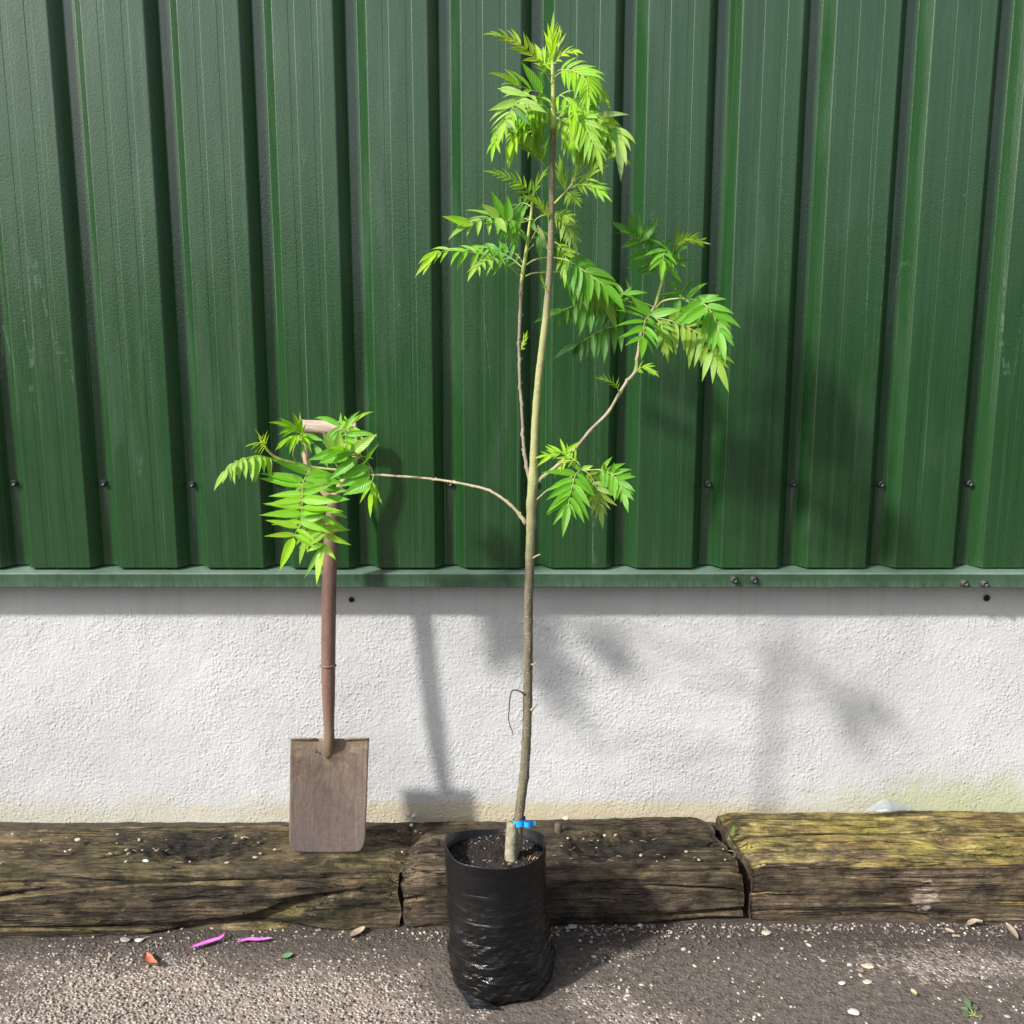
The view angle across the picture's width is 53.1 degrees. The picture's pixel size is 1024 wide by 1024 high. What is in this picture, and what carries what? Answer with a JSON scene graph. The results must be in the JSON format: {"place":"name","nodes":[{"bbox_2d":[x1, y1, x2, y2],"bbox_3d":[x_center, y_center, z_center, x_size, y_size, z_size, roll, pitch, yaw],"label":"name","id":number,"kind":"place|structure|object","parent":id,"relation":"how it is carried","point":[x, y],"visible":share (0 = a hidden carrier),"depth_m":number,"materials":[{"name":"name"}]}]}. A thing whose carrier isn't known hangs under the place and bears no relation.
{"place":"outdoors","nodes":[
{"label":"outdoors","id":0,"kind":"place"},
{"bbox_2d":[0,821,718,829],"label":"earth","id":1,"kind":"structure","parent":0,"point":[20,825],"depth_m":2.67,"materials":[{"name":"brown soil"}]},
{"bbox_2d":[411,813,417,818],"bbox_3d":[-0.251,0.784,2.641,0.019,0.015,0.017,-5,12,-24],"label":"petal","id":2,"kind":"object","parent":1,"relation":"on","point":[414,815],"visible":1,"depth_m":2.63,"materials":[{"name":"white plant"}]},
{"bbox_2d":[0,0,1023,836],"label":"building","id":3,"kind":"structure","parent":0,"point":[790,580],"depth_m":2.43,"materials":[{"name":"metal"}]},
{"bbox_2d":[0,907,1023,1023],"bbox_3d":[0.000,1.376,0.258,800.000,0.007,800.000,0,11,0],"label":"ground","id":4,"kind":"structure","parent":0,"point":[449,998],"depth_m":2.22,"materials":[{"name":"grey asphalt"}]},
{"bbox_2d":[120,937,130,941],"bbox_3d":[-0.888,0.981,2.348,0.027,0.006,0.017,3,11,16],"label":"pebble","id":5,"kind":"object","parent":4,"relation":"on","point":[124,939],"visible":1,"depth_m":2.35,"materials":[{"name":"grey stone"}]},
{"bbox_2d":[143,952,156,963],"bbox_3d":[-0.803,0.987,2.262,0.021,0.014,0.066,-7,13,-34],"label":"fallen leaf","id":6,"kind":"object","parent":4,"relation":"on","point":[148,958],"visible":1,"depth_m":2.27,"materials":[{"name":"orange plant"}]},
{"bbox_2d":[0,822,412,938],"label":"timber sleeper","id":7,"kind":"object","parent":4,"relation":"on","point":[87,886],"visible":0.91,"depth_m":2.39,"materials":[{"name":"brown wood"}]},
{"bbox_2d":[289,419,368,852],"bbox_3d":[-0.437,0.303,2.422,0.196,1.037,0.109,0,11,0],"label":"spade","id":8,"kind":"object","parent":7,"relation":"on","point":[328,791],"visible":0.88,"depth_m":2.45,"materials":[{"name":"metal"}]},
{"bbox_2d":[189,933,224,948],"bbox_3d":[-0.691,0.977,2.327,0.085,0.009,0.017,-8,13,-35],"label":"petal","id":9,"kind":"object","parent":4,"relation":"on","point":[208,941],"visible":1,"depth_m":2.33,"materials":[{"name":"pink plant"}]},
{"bbox_2d":[237,937,271,942],"bbox_3d":[-0.589,0.976,2.340,0.077,0.006,0.015,-1,11,-5],"label":"petal","id":10,"kind":"object","parent":4,"relation":"on","point":[252,939],"visible":1,"depth_m":2.34,"materials":[{"name":"pink plant"}]},
{"bbox_2d":[281,953,292,957],"bbox_3d":[-0.502,0.990,2.285,0.026,0.005,0.018,0,11,0],"label":"fallen leaf","id":11,"kind":"object","parent":4,"relation":"on","point":[286,955],"visible":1,"depth_m":2.29,"materials":[{"name":"green plant"}]},
{"bbox_2d":[349,926,364,937],"bbox_3d":[-0.358,0.970,2.366,0.042,0.012,0.020,-8,13,-37],"label":"fallen leaf","id":12,"kind":"object","parent":4,"relation":"on","point":[356,931],"visible":1,"depth_m":2.37,"materials":[{"name":"beige plant"}]},
{"bbox_2d":[444,828,555,1009],"bbox_3d":[-0.024,0.849,2.193,0.238,0.322,0.231,0,11,0],"label":"grow bag","id":13,"kind":"object","parent":4,"relation":"on","point":[501,950],"visible":0.91,"depth_m":2.11,"materials":[{"name":"black plastic"}]},
{"bbox_2d":[214,12,740,861],"bbox_3d":[-0.079,-0.087,2.037,1.042,1.676,0.373,0,11,0],"label":"sapling","id":14,"kind":"object","parent":13,"relation":"in","point":[584,134],"visible":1,"depth_m":1.98,"materials":[{"name":"green plant"}]},
{"bbox_2d":[0,830,1017,1022],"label":"litter","id":15,"kind":"object","parent":4,"relation":"on","point":[557,934],"visible":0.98,"depth_m":2.39,"materials":[{"name":"brown plant"}]},
{"bbox_2d":[401,817,743,927],"bbox_3d":[0.144,0.882,2.531,0.809,0.151,0.304,0,11,0],"label":"timber sleeper","id":16,"kind":"object","parent":4,"relation":"on","point":[587,884],"visible":0.78,"depth_m":2.41,"materials":[{"name":"brown wood"}]},
{"bbox_2d":[554,821,561,833],"bbox_3d":[0.116,0.810,2.566,0.020,0.064,0.020,0,11,0],"label":"wooden peg","id":17,"kind":"object","parent":16,"relation":"attached to","point":[558,827],"visible":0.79,"depth_m":2.56,"materials":[{"name":"brown wood"}]},
{"bbox_2d":[568,924,576,928],"bbox_3d":[0.142,0.971,2.400,0.022,0.007,0.019,0,11,0],"label":"pebble","id":18,"kind":"object","parent":4,"relation":"on","point":[572,926],"visible":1,"depth_m":2.40,"materials":[{"name":"grey stone"}]},
{"bbox_2d":[761,930,770,935],"bbox_3d":[0.590,0.976,2.376,0.019,0.006,0.023,10,14,42],"label":"pebble","id":19,"kind":"object","parent":4,"relation":"on","point":[766,932],"visible":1,"depth_m":2.37,"materials":[{"name":"beige stone"}]},
{"bbox_2d":[847,1008,859,1015],"bbox_3d":[0.702,1.026,2.103,0.024,0.007,0.020,7,13,32],"label":"pebble","id":20,"kind":"object","parent":4,"relation":"on","point":[852,1011],"visible":1,"depth_m":2.10,"materials":[{"name":"white stone"}]},
{"bbox_2d":[861,963,873,968],"bbox_3d":[0.783,0.999,2.253,0.026,0.006,0.020,-3,11,-16],"label":"pebble","id":21,"kind":"object","parent":4,"relation":"on","point":[868,965],"visible":1,"depth_m":2.25,"materials":[{"name":"beige stone"}]},
{"bbox_2d":[863,979,871,983],"bbox_3d":[0.764,1.009,2.200,0.020,0.005,0.015,-6,12,-29],"label":"pebble","id":22,"kind":"object","parent":4,"relation":"on","point":[866,981],"visible":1,"depth_m":2.20,"materials":[{"name":"beige stone"}]},
{"bbox_2d":[716,811,1023,922],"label":"timber sleeper","id":23,"kind":"object","parent":4,"relation":"on","point":[950,866],"visible":1,"depth_m":2.43,"materials":[{"name":"brown wood"}]},
{"bbox_2d":[727,825,735,840],"bbox_3d":[0.548,0.804,2.549,0.025,0.042,0.016,-10,15,-44],"label":"weed","id":24,"kind":"object","parent":23,"relation":"on","point":[733,829],"visible":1,"depth_m":2.55,"materials":[{"name":"green plant"}]},
{"bbox_2d":[864,798,916,812],"bbox_3d":[0.973,0.755,2.619,0.141,0.033,0.041,0,11,0],"label":"plastic scrap","id":25,"kind":"object","parent":23,"relation":"on","point":[884,805],"visible":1,"depth_m":2.62,"materials":[{"name":"grey plastic"}]},
{"bbox_2d":[960,996,983,1017],"bbox_3d":[0.937,1.021,2.108,0.042,0.014,0.058,0,11,0],"label":"weed","id":26,"kind":"object","parent":4,"relation":"on","point":[967,1002],"visible":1,"depth_m":2.10,"materials":[{"name":"green plant"}]},
{"bbox_2d":[966,919,982,926],"bbox_3d":[1.079,0.960,2.398,0.038,0.017,0.020,0,11,0],"label":"fallen leaf","id":27,"kind":"object","parent":4,"relation":"on","point":[970,922],"visible":1,"depth_m":2.40,"materials":[{"name":"beige plant"}]},
{"bbox_2d":[1005,922,1017,938],"bbox_3d":[1.160,0.970,2.374,0.015,0.009,0.071,1,11,6],"label":"fallen leaf","id":28,"kind":"object","parent":4,"relation":"on","point":[1011,929],"visible":1,"depth_m":2.38,"materials":[{"name":"beige plant"}]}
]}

